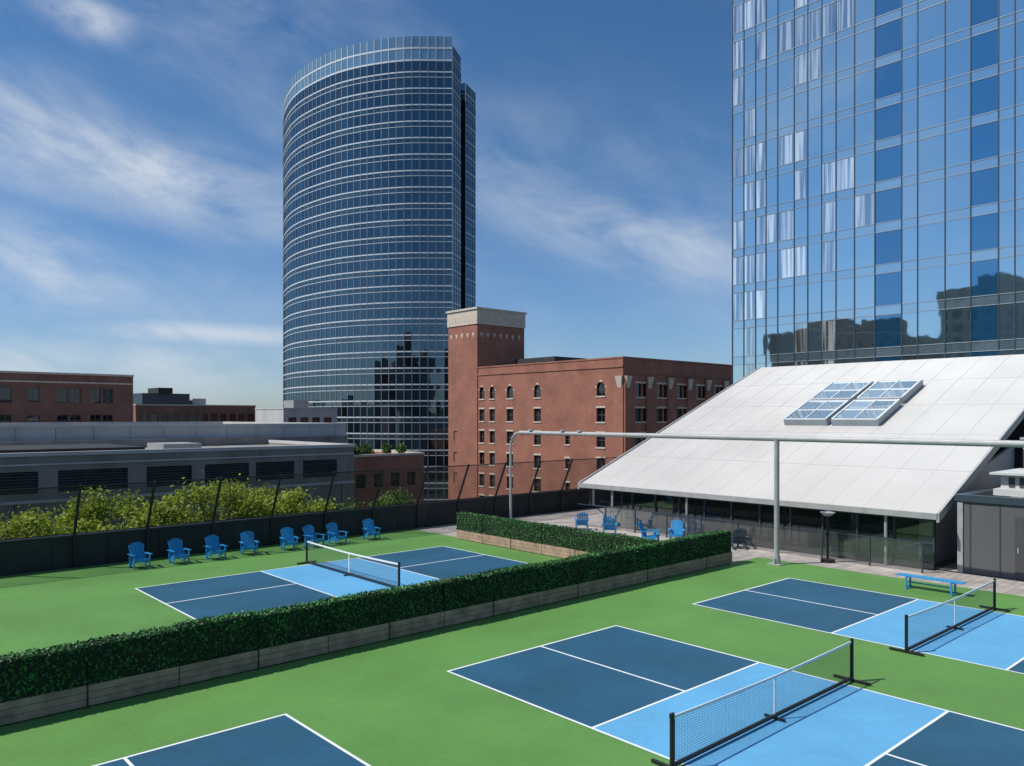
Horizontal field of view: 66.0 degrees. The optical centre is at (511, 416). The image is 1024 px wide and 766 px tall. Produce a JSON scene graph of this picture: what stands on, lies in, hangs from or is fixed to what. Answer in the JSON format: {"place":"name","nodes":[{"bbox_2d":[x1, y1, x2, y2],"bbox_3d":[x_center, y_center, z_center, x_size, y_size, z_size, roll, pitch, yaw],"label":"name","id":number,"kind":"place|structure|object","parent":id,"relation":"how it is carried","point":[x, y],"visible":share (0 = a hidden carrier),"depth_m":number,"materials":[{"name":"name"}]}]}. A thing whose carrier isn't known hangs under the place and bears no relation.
{"place":"outdoors","nodes":[
{"label":"outdoors","id":0,"kind":"place"},
{"bbox_2d":[0,371,133,422],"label":"brick office block","id":1,"kind":"structure","parent":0,"point":[26,396],"depth_m":102.40,"materials":[{"name":"red brick"}]},
{"bbox_2d":[133,388,255,421],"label":"brick warehouse","id":2,"kind":"structure","parent":0,"point":[158,405],"depth_m":172.41,"materials":[{"name":"brown brick"}]},
{"bbox_2d":[255,400,337,422],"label":"concrete annex building","id":3,"kind":"structure","parent":0,"point":[296,411],"depth_m":148.03,"materials":[{"name":"grey concrete"}]},
{"bbox_2d":[0,0,731,407],"label":"sky","id":4,"kind":"structure","parent":0,"point":[141,141],"materials":[{"name":"blue"}]},
{"bbox_2d":[354,449,424,507],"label":"brick building","id":5,"kind":"structure","parent":0,"point":[375,459],"depth_m":91.77,"materials":[{"name":"brown brick"}]},
{"bbox_2d":[354,442,406,454],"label":"rooftop planter shrubs","id":6,"kind":"object","parent":5,"relation":"on","point":[386,449],"visible":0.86,"depth_m":93.47,"materials":[{"name":"green plant"}]},
{"bbox_2d":[0,529,1023,765],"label":"green court surface","id":7,"kind":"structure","parent":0,"point":[408,700],"depth_m":18.91,"materials":[{"name":"green paint"}]},
{"bbox_2d":[127,542,151,569],"bbox_3d":[-14.815,5.526,31.333,0.766,0.961,0.950,0,0,-40],"label":"adirondack chair","id":8,"kind":"object","parent":7,"relation":"on","point":[136,552],"visible":1,"depth_m":31.46,"materials":[{"name":"blue plastic"}]},
{"bbox_2d":[167,538,190,564],"bbox_3d":[-13.659,5.526,32.289,0.766,0.961,0.950,0,0,-41],"label":"adirondack chair","id":9,"kind":"object","parent":7,"relation":"on","point":[175,553],"visible":1,"depth_m":32.42,"materials":[{"name":"blue plastic"}]},
{"bbox_2d":[204,535,226,560],"bbox_3d":[-12.524,5.526,33.274,0.766,0.961,0.950,0,0,-39],"label":"adirondack chair","id":10,"kind":"object","parent":7,"relation":"on","point":[212,548],"visible":1,"depth_m":33.41,"materials":[{"name":"blue plastic"}]},
{"bbox_2d":[93,714,370,765],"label":"pickleball court","id":11,"kind":"object","parent":7,"relation":"on","point":[284,740],"visible":1,"depth_m":14.15,"materials":[{"name":"paint"}]},
{"bbox_2d":[239,531,259,555],"bbox_3d":[-11.472,5.526,34.372,0.766,0.961,0.950,0,0,-29],"label":"adirondack chair","id":12,"kind":"object","parent":7,"relation":"on","point":[245,541],"visible":1,"depth_m":34.56,"materials":[{"name":"blue plastic"}]},
{"bbox_2d":[279,527,298,550],"bbox_3d":[-10.068,5.526,35.578,0.766,0.961,0.950,0,0,-28],"label":"adirondack chair","id":13,"kind":"object","parent":7,"relation":"on","point":[290,536],"visible":1,"depth_m":35.77,"materials":[{"name":"blue plastic"}]},
{"bbox_2d":[0,488,588,575],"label":"parapet wall","id":14,"kind":"structure","parent":7,"relation":"on","point":[32,555],"depth_m":35.89,"materials":[{"name":"black metal"}]},
{"bbox_2d":[0,457,616,565],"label":"chain link fence","id":15,"kind":"object","parent":14,"relation":"on","point":[215,506],"visible":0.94,"depth_m":36.05,"materials":[{"name":"black metal"}]},
{"bbox_2d":[302,525,325,547],"bbox_3d":[-9.168,5.526,36.401,0.950,0.961,0.766,0,0,42],"label":"adirondack chair","id":16,"kind":"object","parent":7,"relation":"on","point":[310,535],"visible":0.93,"depth_m":36.47,"materials":[{"name":"blue plastic"}]},
{"bbox_2d":[135,546,527,619],"bbox_3d":[-6.131,5.994,29.688,13.410,0.004,6.100,0,0,-42],"label":"pickleball court","id":17,"kind":"object","parent":7,"relation":"on","point":[245,592],"visible":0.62,"depth_m":28.60,"materials":[{"name":"paint"}]},
{"bbox_2d":[297,539,399,587],"bbox_3d":[-6.135,5.511,29.685,0.840,0.960,6.800,0,0,-42],"label":"pickleball net","id":18,"kind":"object","parent":17,"relation":"on","point":[347,573],"visible":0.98,"depth_m":29.49,"materials":[{"name":"black fabric"}]},
{"bbox_2d":[326,522,346,544],"bbox_3d":[-8.290,5.526,37.228,0.766,0.961,0.950,0,0,-45],"label":"adirondack chair","id":19,"kind":"object","parent":7,"relation":"on","point":[334,534],"visible":1,"depth_m":37.30,"materials":[{"name":"blue plastic"}]},
{"bbox_2d":[0,529,731,725],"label":"hedge planter","id":20,"kind":"object","parent":7,"relation":"on","point":[39,682],"visible":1,"depth_m":19.52,"materials":[{"name":"green plant"}]},
{"bbox_2d":[362,518,381,540],"bbox_3d":[-6.893,5.526,38.550,0.766,0.961,0.950,0,0,-29],"label":"adirondack chair","id":21,"kind":"object","parent":7,"relation":"on","point":[369,530],"visible":1,"depth_m":38.72,"materials":[{"name":"blue plastic"}]},
{"bbox_2d":[456,511,658,557],"bbox_3d":[1.455,5.314,34.336,0.627,1.353,12.068,0,0,-42],"label":"hedge planter","id":22,"kind":"object","parent":7,"relation":"on","point":[554,540],"visible":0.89,"depth_m":34.39,"materials":[{"name":"green plant"}]},
{"bbox_2d":[447,625,1023,765],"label":"pickleball court","id":23,"kind":"object","parent":7,"relation":"on","point":[636,688],"visible":1,"depth_m":16.18,"materials":[{"name":"paint"}]},
{"bbox_2d":[651,638,870,765],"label":"pickleball net","id":24,"kind":"object","parent":23,"relation":"on","point":[726,738],"visible":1,"depth_m":15.09,"materials":[{"name":"black fabric"}]},
{"bbox_2d":[509,429,1023,565],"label":"light pole gantry","id":25,"kind":"object","parent":7,"relation":"on","point":[941,442],"visible":0.97,"depth_m":31.86,"materials":[{"name":"grey metal"}]},
{"bbox_2d":[693,578,1023,673],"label":"pickleball court","id":26,"kind":"object","parent":7,"relation":"on","point":[993,639],"visible":1,"depth_m":23.38,"materials":[{"name":"paint"}]},
{"bbox_2d":[889,578,1009,655],"bbox_3d":[12.486,5.511,22.230,6.800,0.960,0.840,0,0,-42],"label":"pickleball net","id":27,"kind":"object","parent":26,"relation":"on","point":[937,634],"visible":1,"depth_m":21.98,"materials":[{"name":"black fabric"}]},
{"bbox_2d":[895,573,966,595],"bbox_3d":[14.334,5.770,27.022,0.440,0.460,2.150,0,0,-42],"label":"bench","id":28,"kind":"object","parent":7,"relation":"on","point":[951,582],"visible":1,"depth_m":26.93,"materials":[{"name":"blue plastic"}]},
{"bbox_2d":[446,307,731,499],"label":"brick building","id":29,"kind":"structure","parent":0,"point":[502,391],"depth_m":129.03,"materials":[{"name":"red brick"}]},
{"bbox_2d":[415,510,1023,595],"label":"paved patio","id":30,"kind":"structure","parent":0,"point":[949,572],"depth_m":32.58,"materials":[{"name":"grey concrete"}]},
{"bbox_2d":[574,512,588,529],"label":"adirondack chair","id":31,"kind":"object","parent":30,"relation":"on","point":[583,520],"visible":0.94,"depth_m":41.41,"materials":[{"name":"blue plastic"}]},
{"bbox_2d":[601,516,617,533],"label":"adirondack chair","id":32,"kind":"object","parent":30,"relation":"on","point":[610,525],"visible":0.91,"depth_m":39.62,"materials":[{"name":"blue plastic"}]},
{"bbox_2d":[638,521,659,539],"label":"adirondack chair","id":33,"kind":"object","parent":30,"relation":"on","point":[643,531],"visible":0.91,"depth_m":37.56,"materials":[{"name":"blue plastic"}]},
{"bbox_2d":[667,519,684,538],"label":"adirondack chair","id":34,"kind":"object","parent":30,"relation":"on","point":[673,530],"visible":0.95,"depth_m":38.23,"materials":[{"name":"blue plastic"}]},
{"bbox_2d":[731,528,747,549],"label":"adirondack chair","id":35,"kind":"object","parent":30,"relation":"on","point":[737,534],"visible":0.91,"depth_m":35.51,"materials":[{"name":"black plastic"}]},
{"bbox_2d":[578,503,922,572],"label":"glass screen railing","id":36,"kind":"object","parent":30,"relation":"on","point":[597,514],"visible":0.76,"depth_m":40.55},
{"bbox_2d":[578,354,1023,570],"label":"pavilion building","id":37,"kind":"structure","parent":30,"relation":"on","point":[900,491],"depth_m":39.20,"materials":[{"name":"grey metal"}]},
{"bbox_2d":[820,510,834,562],"bbox_3d":[12.986,4.940,32.435,0.599,2.120,0.599,0,0,0],"label":"patio heater","id":38,"kind":"object","parent":30,"relation":"on","point":[827,514],"visible":1,"depth_m":32.39,"materials":[{"name":"black metal"}]},
{"bbox_2d":[954,486,1023,580],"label":"equipment enclosure","id":39,"kind":"object","parent":30,"relation":"on","point":[990,534],"visible":0.94,"depth_m":29.49,"materials":[{"name":"dark grey metal panels"},{"name":"light grey metal"}]},
{"bbox_2d":[989,437,1023,497],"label":"rooftop hvac unit","id":40,"kind":"object","parent":39,"relation":"on","point":[1012,482],"visible":0.87,"depth_m":30.23,"materials":[{"name":"grey metal"}]},
{"label":"ground","id":41,"kind":"structure","parent":0,"visible":0},
{"bbox_2d":[0,422,354,538],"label":"convention hall","id":42,"kind":"structure","parent":41,"relation":"on","point":[43,454],"depth_m":62.62,"materials":[{"name":"concrete"}]},
{"bbox_2d":[283,36,475,501],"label":"glass office tower","id":43,"kind":"structure","parent":41,"relation":"on","point":[379,208],"depth_m":189.48,"materials":[{"name":"glass"}]},
{"bbox_2d":[732,0,1023,383],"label":"glass hotel tower","id":44,"kind":"structure","parent":41,"relation":"on","point":[877,180],"depth_m":61.08,"materials":[{"name":"glass"}]},
{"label":"street","id":45,"kind":"structure","parent":0,"visible":0},
{"bbox_2d":[0,504,100,539],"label":"street tree","id":46,"kind":"object","parent":45,"relation":"on","point":[37,526],"visible":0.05,"depth_m":36.37,"materials":[{"name":"green plant"}]},
{"bbox_2d":[51,486,191,531],"bbox_3d":[-19.427,12.172,40.079,7.163,17.388,7.541,0,0,-24],"label":"street tree","id":47,"kind":"object","parent":45,"relation":"on","point":[95,508],"visible":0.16,"depth_m":39.71,"materials":[{"name":"green plant"}]},
{"bbox_2d":[155,470,269,524],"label":"street tree","id":48,"kind":"object","parent":45,"relation":"on","point":[199,518],"visible":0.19,"depth_m":42.60,"materials":[{"name":"green plant"}]},
{"bbox_2d":[241,483,340,517],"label":"street tree","id":49,"kind":"object","parent":45,"relation":"on","point":[292,503],"visible":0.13,"depth_m":45.28,"materials":[{"name":"green plant"}]},
{"bbox_2d":[332,497,375,509],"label":"street tree","id":50,"kind":"object","parent":45,"relation":"on","point":[345,504],"depth_m":50.17,"materials":[{"name":"green plant"}]},
{"bbox_2d":[368,487,414,506],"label":"street tree","id":51,"kind":"object","parent":45,"relation":"on","point":[395,498],"visible":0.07,"depth_m":52.31,"materials":[{"name":"green plant"}]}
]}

